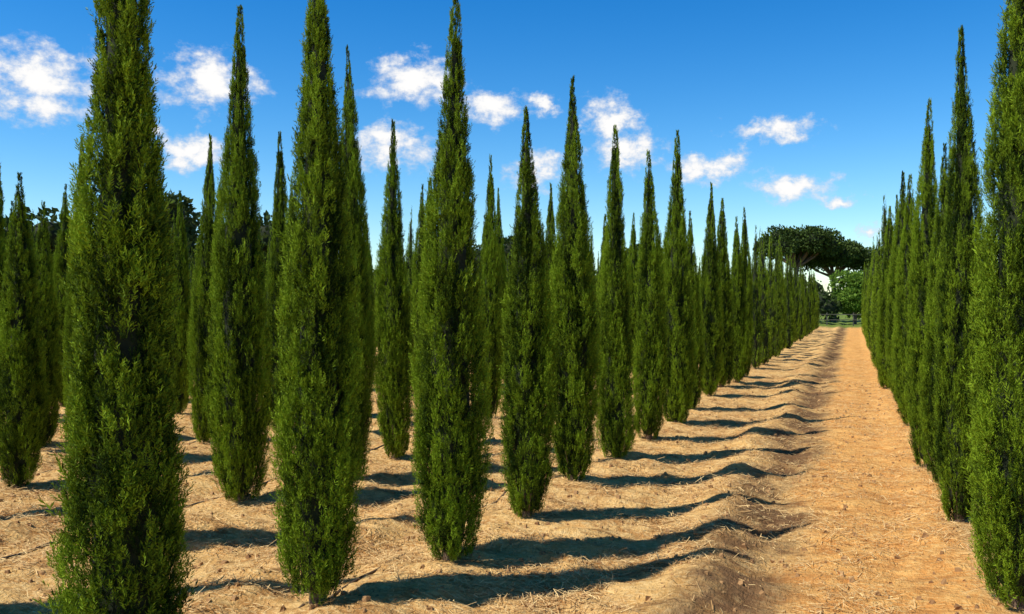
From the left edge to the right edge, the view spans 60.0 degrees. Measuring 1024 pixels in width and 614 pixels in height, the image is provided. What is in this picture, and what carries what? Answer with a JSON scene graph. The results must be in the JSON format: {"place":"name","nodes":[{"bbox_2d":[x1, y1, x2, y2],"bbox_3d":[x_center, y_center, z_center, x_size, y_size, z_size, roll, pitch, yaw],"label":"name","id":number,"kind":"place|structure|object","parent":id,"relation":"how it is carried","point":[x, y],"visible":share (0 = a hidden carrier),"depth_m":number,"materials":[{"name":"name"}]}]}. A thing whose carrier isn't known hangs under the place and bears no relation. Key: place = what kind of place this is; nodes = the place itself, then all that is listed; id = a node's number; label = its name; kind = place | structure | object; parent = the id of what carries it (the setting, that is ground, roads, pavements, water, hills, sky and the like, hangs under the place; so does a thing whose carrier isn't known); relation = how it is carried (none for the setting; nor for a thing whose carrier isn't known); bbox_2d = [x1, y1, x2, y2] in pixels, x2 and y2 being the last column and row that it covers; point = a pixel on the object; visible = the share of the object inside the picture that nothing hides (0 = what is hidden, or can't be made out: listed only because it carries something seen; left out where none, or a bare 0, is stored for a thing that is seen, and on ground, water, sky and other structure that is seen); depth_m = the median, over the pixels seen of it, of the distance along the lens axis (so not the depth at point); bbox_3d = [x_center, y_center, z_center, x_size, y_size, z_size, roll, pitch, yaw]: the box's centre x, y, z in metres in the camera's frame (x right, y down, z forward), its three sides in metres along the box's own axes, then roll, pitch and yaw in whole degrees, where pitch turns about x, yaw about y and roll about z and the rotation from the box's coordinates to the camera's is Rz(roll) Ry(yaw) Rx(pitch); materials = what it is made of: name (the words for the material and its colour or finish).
{"place":"outdoors","nodes":[
{"label":"outdoors","id":0,"kind":"place"},
{"bbox_2d":[0,0,1009,294],"label":"sky","id":1,"kind":"structure","parent":0,"point":[796,113],"materials":[{"name":"blue"}]},
{"bbox_2d":[0,312,1023,613],"bbox_3d":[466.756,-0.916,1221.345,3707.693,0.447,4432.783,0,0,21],"label":"ground","id":2,"kind":"structure","parent":0,"point":[844,342],"depth_m":6.47,"materials":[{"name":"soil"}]},
{"bbox_2d":[0,163,9,400],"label":"cypress tree","id":3,"kind":"object","parent":2,"relation":"on","point":[3,253],"visible":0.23,"depth_m":12.98,"materials":[{"name":"green plant"}]},
{"bbox_2d":[6,201,15,282],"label":"cypress tree","id":4,"kind":"object","parent":2,"relation":"on","point":[11,218],"visible":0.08,"depth_m":16.01,"materials":[{"name":"green plant"}]},
{"bbox_2d":[0,171,53,488],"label":"cypress tree","id":5,"kind":"object","parent":2,"relation":"on","point":[24,399],"visible":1,"depth_m":7.84,"materials":[{"name":"green plant"}]},
{"bbox_2d":[30,209,38,255],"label":"cypress tree","id":6,"kind":"object","parent":2,"relation":"on","point":[32,228],"visible":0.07,"depth_m":21.88,"materials":[{"name":"green plant"}]},
{"bbox_2d":[3,207,70,274],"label":"oak tree","id":7,"kind":"object","parent":2,"relation":"on","point":[53,227],"visible":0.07,"depth_m":37.48,"materials":[{"name":"green plant"}]},
{"bbox_2d":[31,200,64,446],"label":"cypress tree","id":8,"kind":"object","parent":2,"relation":"on","point":[47,303],"visible":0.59,"depth_m":10.47,"materials":[{"name":"green plant"}]},
{"bbox_2d":[51,184,73,406],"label":"cypress tree","id":9,"kind":"object","parent":2,"relation":"on","point":[60,263],"visible":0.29,"depth_m":14.11,"materials":[{"name":"green plant"}]},
{"bbox_2d":[60,136,96,417],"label":"cypress tree","id":10,"kind":"object","parent":2,"relation":"on","point":[68,325],"visible":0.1,"depth_m":11.48,"materials":[{"name":"green plant"}]},
{"bbox_2d":[31,0,199,613],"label":"cypress tree","id":11,"kind":"object","parent":2,"relation":"on","point":[123,452],"visible":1,"depth_m":3.60,"materials":[{"name":"green plant"}]},
{"bbox_2d":[170,211,176,267],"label":"cypress tree","id":12,"kind":"object","parent":2,"relation":"on","point":[172,228],"visible":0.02,"depth_m":19.70,"materials":[{"name":"green plant"}]},
{"bbox_2d":[154,189,203,280],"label":"oak tree","id":13,"kind":"object","parent":2,"relation":"on","point":[191,224],"visible":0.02,"depth_m":45.39,"materials":[{"name":"green plant"}]},
{"bbox_2d":[168,190,191,414],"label":"cypress tree","id":14,"kind":"object","parent":2,"relation":"on","point":[180,371],"visible":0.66,"depth_m":13.09,"materials":[{"name":"green plant"}]},
{"bbox_2d":[189,248,193,297],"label":"cypress tree","id":15,"kind":"object","parent":2,"relation":"on","point":[191,274],"visible":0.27,"depth_m":40.45,"materials":[{"name":"green plant"}]},
{"bbox_2d":[190,254,195,307],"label":"cypress tree","id":16,"kind":"object","parent":2,"relation":"on","point":[194,263],"visible":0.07,"depth_m":33.82,"materials":[{"name":"green plant"}]},
{"bbox_2d":[185,134,222,443],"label":"cypress tree","id":17,"kind":"object","parent":2,"relation":"on","point":[198,322],"visible":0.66,"depth_m":10.41,"materials":[{"name":"green plant"}]},
{"bbox_2d":[0,435,416,558],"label":"irrigation hose","id":18,"kind":"object","parent":2,"relation":"on","point":[16,555],"visible":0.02,"depth_m":5.99,"materials":[{"name":"black plastic"}]},
{"bbox_2d":[200,5,275,502],"bbox_3d":[-2.265,-0.360,7.341,0.592,4.309,0.582,0,0,-6],"label":"cypress tree","id":19,"kind":"object","parent":2,"relation":"on","point":[239,422],"visible":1,"depth_m":7.24,"materials":[{"name":"green plant"}]},
{"bbox_2d":[263,225,272,343],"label":"cypress tree","id":20,"kind":"object","parent":2,"relation":"on","point":[268,252],"visible":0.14,"depth_m":22.92,"materials":[{"name":"green plant"}]},
{"bbox_2d":[257,210,301,268],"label":"oak tree","id":21,"kind":"object","parent":2,"relation":"on","point":[265,226],"visible":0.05,"depth_m":53.49,"materials":[{"name":"green plant"}]},
{"bbox_2d":[265,131,297,429],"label":"cypress tree","id":22,"kind":"object","parent":2,"relation":"on","point":[280,205],"visible":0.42,"depth_m":11.36,"materials":[{"name":"green plant"}]},
{"bbox_2d":[288,176,299,344],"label":"cypress tree","id":23,"kind":"object","parent":2,"relation":"on","point":[290,196],"visible":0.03,"depth_m":15.73,"materials":[{"name":"green plant"}]},
{"bbox_2d":[267,0,369,604],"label":"cypress tree","id":24,"kind":"object","parent":2,"relation":"on","point":[317,384],"visible":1,"depth_m":4.78,"materials":[{"name":"green plant"}]},
{"bbox_2d":[337,44,378,477],"bbox_3d":[-1.498,-0.337,8.300,0.504,4.246,0.521,0,0,35],"label":"cypress tree","id":25,"kind":"object","parent":2,"relation":"on","point":[360,217],"visible":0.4,"depth_m":8.24,"materials":[{"name":"green plant"}]},
{"bbox_2d":[366,218,375,339],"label":"cypress tree","id":26,"kind":"object","parent":2,"relation":"on","point":[370,271],"visible":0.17,"depth_m":23.15,"materials":[{"name":"green plant"}]},
{"bbox_2d":[369,238,375,313],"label":"cypress tree","id":27,"kind":"object","parent":2,"relation":"on","point":[372,276],"visible":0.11,"depth_m":32.45,"materials":[{"name":"green plant"}]},
{"bbox_2d":[373,267,376,312],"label":"cypress tree","id":28,"kind":"object","parent":2,"relation":"on","point":[375,287],"visible":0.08,"depth_m":41.96,"materials":[{"name":"green plant"}]},
{"bbox_2d":[371,118,414,458],"bbox_3d":[-1.269,-0.119,9.412,0.483,3.775,0.500,-1,0,22],"label":"cypress tree","id":29,"kind":"object","parent":2,"relation":"on","point":[393,384],"visible":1,"depth_m":9.32,"materials":[{"name":"green plant"}]},
{"bbox_2d":[405,207,414,297],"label":"cypress tree","id":30,"kind":"object","parent":2,"relation":"on","point":[409,260],"visible":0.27,"depth_m":25.41,"materials":[{"name":"green plant"}]},
{"bbox_2d":[407,184,424,393],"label":"cypress tree","id":31,"kind":"object","parent":2,"relation":"on","point":[416,265],"visible":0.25,"depth_m":15.31,"materials":[{"name":"green plant"}]},
{"bbox_2d":[412,178,436,427],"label":"cypress tree","id":32,"kind":"object","parent":2,"relation":"on","point":[421,316],"visible":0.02,"depth_m":10.35,"materials":[{"name":"green plant"}]},
{"bbox_2d":[298,466,557,607],"bbox_3d":[8.366,1.608,29.679,0.178,0.129,58.401,0,0,21],"label":"irrigation hose","id":33,"kind":"object","parent":2,"relation":"on","point":[355,580],"visible":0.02,"depth_m":5.44,"materials":[{"name":"black plastic"}]},
{"bbox_2d":[406,0,495,561],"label":"cypress tree","id":34,"kind":"object","parent":2,"relation":"on","point":[452,473],"visible":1,"depth_m":5.62,"materials":[{"name":"green plant"}]},
{"bbox_2d":[475,215,484,324],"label":"cypress tree","id":35,"kind":"object","parent":2,"relation":"on","point":[481,253],"visible":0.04,"depth_m":18.17,"materials":[{"name":"green plant"}]},
{"bbox_2d":[478,154,504,418],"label":"cypress tree","id":36,"kind":"object","parent":2,"relation":"on","point":[491,277],"visible":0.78,"depth_m":12.51,"materials":[{"name":"green plant"}]},
{"bbox_2d":[472,235,513,275],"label":"oak tree","id":37,"kind":"object","parent":2,"relation":"on","point":[508,242],"visible":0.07,"depth_m":88.81,"materials":[{"name":"green plant"}]},
{"bbox_2d":[495,188,507,376],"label":"cypress tree","id":38,"kind":"object","parent":2,"relation":"on","point":[499,234],"visible":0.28,"depth_m":19.19,"materials":[{"name":"green plant"}]},
{"bbox_2d":[0,376,1023,613],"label":"soil clods","id":39,"kind":"object","parent":2,"relation":"on","point":[366,598],"visible":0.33,"depth_m":6.32,"materials":[{"name":"brown soil"}]},
{"bbox_2d":[56,218,995,321],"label":"distant tree line","id":40,"kind":"object","parent":2,"relation":"on","point":[827,304],"visible":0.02,"depth_m":74.87,"materials":[{"name":"green plant"}]},
{"bbox_2d":[497,105,561,518],"bbox_3d":[0.124,0.105,6.817,0.499,3.307,0.516,-1,0,-21],"label":"cypress tree","id":41,"kind":"object","parent":2,"relation":"on","point":[529,397],"visible":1,"depth_m":6.72,"materials":[{"name":"green plant"}]},
{"bbox_2d":[544,183,558,386],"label":"cypress tree","id":42,"kind":"object","parent":2,"relation":"on","point":[550,229],"visible":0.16,"depth_m":15.29,"materials":[{"name":"green plant"}]},
{"bbox_2d":[548,76,603,480],"bbox_3d":[0.556,-0.179,8.078,0.566,3.889,0.547,0,0,34],"label":"cypress tree","id":43,"kind":"object","parent":2,"relation":"on","point":[571,289],"visible":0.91,"depth_m":7.98,"materials":[{"name":"green plant"}]},
{"bbox_2d":[589,225,596,348],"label":"cypress tree","id":44,"kind":"object","parent":2,"relation":"on","point":[591,244],"visible":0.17,"depth_m":25.59,"materials":[{"name":"green plant"}]},
{"bbox_2d":[595,251,599,297],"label":"cypress tree","id":45,"kind":"object","parent":2,"relation":"on","point":[598,263],"visible":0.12,"depth_m":35.29,"materials":[{"name":"green plant"}]},
{"bbox_2d":[596,213,606,373],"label":"cypress tree","id":46,"kind":"object","parent":2,"relation":"on","point":[600,275],"visible":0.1,"depth_m":17.98,"materials":[{"name":"green plant"}]},
{"bbox_2d":[594,125,636,458],"bbox_3d":[1.094,-0.095,9.425,0.479,3.734,0.470,0,-1,4],"label":"cypress tree","id":47,"kind":"object","parent":2,"relation":"on","point":[617,426],"visible":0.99,"depth_m":9.34,"materials":[{"name":"green plant"}]},
{"bbox_2d":[627,213,639,374],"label":"cypress tree","id":48,"kind":"object","parent":2,"relation":"on","point":[632,253],"visible":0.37,"depth_m":20.41,"materials":[{"name":"green plant"}]},
{"bbox_2d":[625,243,662,267],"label":"stone pine","id":49,"kind":"object","parent":2,"relation":"on","point":[637,248],"visible":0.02,"depth_m":98.48,"materials":[{"name":"green plant"}]},
{"bbox_2d":[630,149,668,439],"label":"cypress tree","id":50,"kind":"object","parent":2,"relation":"on","point":[650,337],"visible":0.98,"depth_m":10.58,"materials":[{"name":"green plant"}]},
{"bbox_2d":[660,129,697,423],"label":"cypress tree","id":51,"kind":"object","parent":2,"relation":"on","point":[680,316],"visible":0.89,"depth_m":12.02,"materials":[{"name":"green plant"}]},
{"bbox_2d":[683,211,706,409],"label":"cypress tree","id":52,"kind":"object","parent":2,"relation":"on","point":[698,384],"visible":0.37,"depth_m":13.63,"materials":[{"name":"green plant"}]},
{"bbox_2d":[697,182,724,395],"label":"cypress tree","id":53,"kind":"object","parent":2,"relation":"on","point":[711,304],"visible":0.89,"depth_m":15.71,"materials":[{"name":"green plant"}]},
{"bbox_2d":[716,198,735,386],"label":"cypress tree","id":54,"kind":"object","parent":2,"relation":"on","point":[728,334],"visible":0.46,"depth_m":17.21,"materials":[{"name":"green plant"}]},
{"bbox_2d":[728,216,749,382],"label":"cypress tree","id":55,"kind":"object","parent":2,"relation":"on","point":[741,329],"visible":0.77,"depth_m":18.38,"materials":[{"name":"green plant"}]},
{"bbox_2d":[740,206,755,376],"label":"cypress tree","id":56,"kind":"object","parent":2,"relation":"on","point":[747,264],"visible":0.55,"depth_m":19.82,"materials":[{"name":"green plant"}]},
{"bbox_2d":[750,226,765,368],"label":"cypress tree","id":57,"kind":"object","parent":2,"relation":"on","point":[757,325],"visible":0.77,"depth_m":22.40,"materials":[{"name":"green plant"}]},
{"bbox_2d":[758,231,768,334],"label":"cypress tree","id":58,"kind":"object","parent":2,"relation":"on","point":[759,240],"visible":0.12,"depth_m":25.16,"materials":[{"name":"green plant"}]},
{"bbox_2d":[757,235,772,364],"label":"cypress tree","id":59,"kind":"object","parent":2,"relation":"on","point":[766,352],"visible":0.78,"depth_m":23.64,"materials":[{"name":"green plant"}]},
{"bbox_2d":[766,232,776,358],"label":"cypress tree","id":60,"kind":"object","parent":2,"relation":"on","point":[772,310],"visible":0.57,"depth_m":26.38,"materials":[{"name":"green plant"}]},
{"bbox_2d":[773,249,783,357],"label":"cypress tree","id":61,"kind":"object","parent":2,"relation":"on","point":[778,326],"visible":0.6,"depth_m":27.80,"materials":[{"name":"green plant"}]},
{"bbox_2d":[773,243,784,349],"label":"cypress tree","id":62,"kind":"object","parent":2,"relation":"on","point":[779,289],"visible":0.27,"depth_m":29.20,"materials":[{"name":"green plant"}]},
{"bbox_2d":[777,235,786,352],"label":"cypress tree","id":63,"kind":"object","parent":2,"relation":"on","point":[782,277],"visible":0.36,"depth_m":30.29,"materials":[{"name":"green plant"}]},
{"bbox_2d":[780,253,787,347],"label":"cypress tree","id":64,"kind":"object","parent":2,"relation":"on","point":[785,326],"visible":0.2,"depth_m":31.82,"materials":[{"name":"green plant"}]},
{"bbox_2d":[784,274,794,348],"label":"cypress tree","id":65,"kind":"object","parent":2,"relation":"on","point":[790,332],"visible":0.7,"depth_m":32.88,"materials":[{"name":"green plant"}]},
{"bbox_2d":[785,254,794,340],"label":"cypress tree","id":66,"kind":"object","parent":2,"relation":"on","point":[786,273],"visible":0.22,"depth_m":34.23,"materials":[{"name":"green plant"}]},
{"bbox_2d":[788,247,796,342],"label":"cypress tree","id":67,"kind":"object","parent":2,"relation":"on","point":[791,277],"visible":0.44,"depth_m":35.68,"materials":[{"name":"green plant"}]},
{"bbox_2d":[792,254,800,337],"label":"cypress tree","id":68,"kind":"object","parent":2,"relation":"on","point":[794,279],"visible":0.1,"depth_m":39.73,"materials":[{"name":"green plant"}]},
{"bbox_2d":[793,263,800,341],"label":"cypress tree","id":69,"kind":"object","parent":2,"relation":"on","point":[796,297],"visible":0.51,"depth_m":38.23,"materials":[{"name":"green plant"}]},
{"bbox_2d":[752,224,844,276],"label":"stone pine","id":70,"kind":"object","parent":2,"relation":"on","point":[814,241],"visible":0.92,"depth_m":83.70,"materials":[{"name":"green plant"}]},
{"bbox_2d":[798,259,804,340],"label":"cypress tree","id":71,"kind":"object","parent":2,"relation":"on","point":[802,304],"visible":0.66,"depth_m":40.76,"materials":[{"name":"green plant"}]},
{"bbox_2d":[802,269,807,335],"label":"cypress tree","id":72,"kind":"object","parent":2,"relation":"on","point":[804,306],"visible":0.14,"depth_m":43.56,"materials":[{"name":"green plant"}]},
{"bbox_2d":[804,275,810,336],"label":"cypress tree","id":73,"kind":"object","parent":2,"relation":"on","point":[806,308],"visible":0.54,"depth_m":45.02,"materials":[{"name":"green plant"}]},
{"bbox_2d":[807,267,814,333],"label":"cypress tree","id":74,"kind":"object","parent":2,"relation":"on","point":[810,303],"visible":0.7,"depth_m":48.84,"materials":[{"name":"green plant"}]},
{"bbox_2d":[811,269,816,331],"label":"cypress tree","id":75,"kind":"object","parent":2,"relation":"on","point":[814,304],"visible":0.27,"depth_m":54.41,"materials":[{"name":"green plant"}]},
{"bbox_2d":[813,271,818,329],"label":"cypress tree","id":76,"kind":"object","parent":2,"relation":"on","point":[815,301],"visible":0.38,"depth_m":56.76,"materials":[{"name":"green plant"}]},
{"bbox_2d":[815,281,819,327],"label":"cypress tree","id":77,"kind":"object","parent":2,"relation":"on","point":[817,297],"visible":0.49,"depth_m":59.45,"materials":[{"name":"green plant"}]},
{"bbox_2d":[796,238,875,321],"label":"stone pine","id":78,"kind":"object","parent":2,"relation":"on","point":[854,256],"visible":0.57,"depth_m":87.89,"materials":[{"name":"green plant"}]},
{"bbox_2d":[818,313,861,325],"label":"wooden fence","id":79,"kind":"object","parent":2,"relation":"on","point":[826,314],"visible":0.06,"depth_m":71.27,"materials":[{"name":"brown wood"}]},
{"bbox_2d":[827,269,863,323],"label":"broadleaf tree","id":80,"kind":"object","parent":2,"relation":"on","point":[849,295],"visible":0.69,"depth_m":75.81,"materials":[{"name":"green plant"}]},
{"bbox_2d":[861,262,865,317],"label":"cypress tree","id":81,"kind":"object","parent":2,"relation":"on","point":[864,274],"visible":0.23,"depth_m":56.78,"materials":[{"name":"green plant"}]},
{"bbox_2d":[861,268,866,332],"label":"cypress tree","id":82,"kind":"object","parent":2,"relation":"on","point":[862,303],"visible":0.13,"depth_m":46.33,"materials":[{"name":"green plant"}]},
{"bbox_2d":[862,261,867,336],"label":"cypress tree","id":83,"kind":"object","parent":2,"relation":"on","point":[865,292],"visible":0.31,"depth_m":43.68,"materials":[{"name":"green plant"}]},
{"bbox_2d":[864,262,869,337],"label":"cypress tree","id":84,"kind":"object","parent":2,"relation":"on","point":[868,271],"visible":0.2,"depth_m":40.91,"materials":[{"name":"green plant"}]},
{"bbox_2d":[864,256,871,335],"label":"cypress tree","id":85,"kind":"object","parent":2,"relation":"on","point":[867,300],"visible":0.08,"depth_m":35.61,"materials":[{"name":"green plant"}]},
{"bbox_2d":[865,254,872,345],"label":"cypress tree","id":86,"kind":"object","parent":2,"relation":"on","point":[868,314],"visible":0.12,"depth_m":32.99,"materials":[{"name":"green plant"}]},
{"bbox_2d":[864,245,875,350],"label":"cypress tree","id":87,"kind":"object","parent":2,"relation":"on","point":[868,322],"visible":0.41,"depth_m":30.53,"materials":[{"name":"green plant"}]},
{"bbox_2d":[867,255,877,360],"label":"cypress tree","id":88,"kind":"object","parent":2,"relation":"on","point":[872,314],"visible":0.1,"depth_m":23.76,"materials":[{"name":"green plant"}]},
{"bbox_2d":[870,236,875,295],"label":"cypress tree","id":89,"kind":"object","parent":2,"relation":"on","point":[872,255],"visible":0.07,"depth_m":31.64,"materials":[{"name":"green plant"}]},
{"bbox_2d":[870,235,877,347],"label":"cypress tree","id":90,"kind":"object","parent":2,"relation":"on","point":[873,275],"visible":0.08,"depth_m":29.05,"materials":[{"name":"green plant"}]},
{"bbox_2d":[869,230,881,369],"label":"cypress tree","id":91,"kind":"object","parent":2,"relation":"on","point":[873,325],"visible":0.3,"depth_m":22.29,"materials":[{"name":"green plant"}]},
{"bbox_2d":[872,194,887,364],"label":"cypress tree","id":92,"kind":"object","parent":2,"relation":"on","point":[883,233],"visible":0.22,"depth_m":21.02,"materials":[{"name":"green plant"}]},
{"bbox_2d":[874,205,893,388],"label":"cypress tree","id":93,"kind":"object","parent":2,"relation":"on","point":[881,354],"visible":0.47,"depth_m":17.14,"materials":[{"name":"green plant"}]},
{"bbox_2d":[885,194,897,391],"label":"cypress tree","id":94,"kind":"object","parent":2,"relation":"on","point":[896,203],"visible":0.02,"depth_m":15.89,"materials":[{"name":"green plant"}]},
{"bbox_2d":[882,171,907,402],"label":"cypress tree","id":95,"kind":"object","parent":2,"relation":"on","point":[889,315],"visible":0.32,"depth_m":14.37,"materials":[{"name":"green plant"}]},
{"bbox_2d":[889,218,905,410],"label":"cypress tree","id":96,"kind":"object","parent":2,"relation":"on","point":[893,368],"visible":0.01,"depth_m":13.08,"materials":[{"name":"green plant"}]},
{"bbox_2d":[891,173,915,425],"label":"cypress tree","id":97,"kind":"object","parent":2,"relation":"on","point":[900,329],"visible":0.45,"depth_m":11.87,"materials":[{"name":"green plant"}]},
{"bbox_2d":[901,97,940,467],"bbox_3d":[4.227,-0.163,9.004,0.484,3.935,0.479,0,0,14],"label":"cypress tree","id":98,"kind":"object","parent":2,"relation":"on","point":[927,198],"visible":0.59,"depth_m":8.96,"materials":[{"name":"green plant"}]},
{"bbox_2d":[913,143,951,482],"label":"cypress tree","id":99,"kind":"object","parent":2,"relation":"on","point":[927,381],"visible":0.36,"depth_m":8.02,"materials":[{"name":"green plant"}]},
{"bbox_2d":[928,24,987,521],"bbox_3d":[3.368,-0.167,6.629,0.461,3.889,0.478,0,0,26],"label":"cypress tree","id":100,"kind":"object","parent":2,"relation":"on","point":[954,290],"visible":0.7,"depth_m":6.56,"materials":[{"name":"green plant"}]},
{"bbox_2d":[960,0,1023,609],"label":"cypress tree","id":101,"kind":"object","parent":2,"relation":"on","point":[996,430],"visible":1,"depth_m":4.78,"materials":[{"name":"green plant"}]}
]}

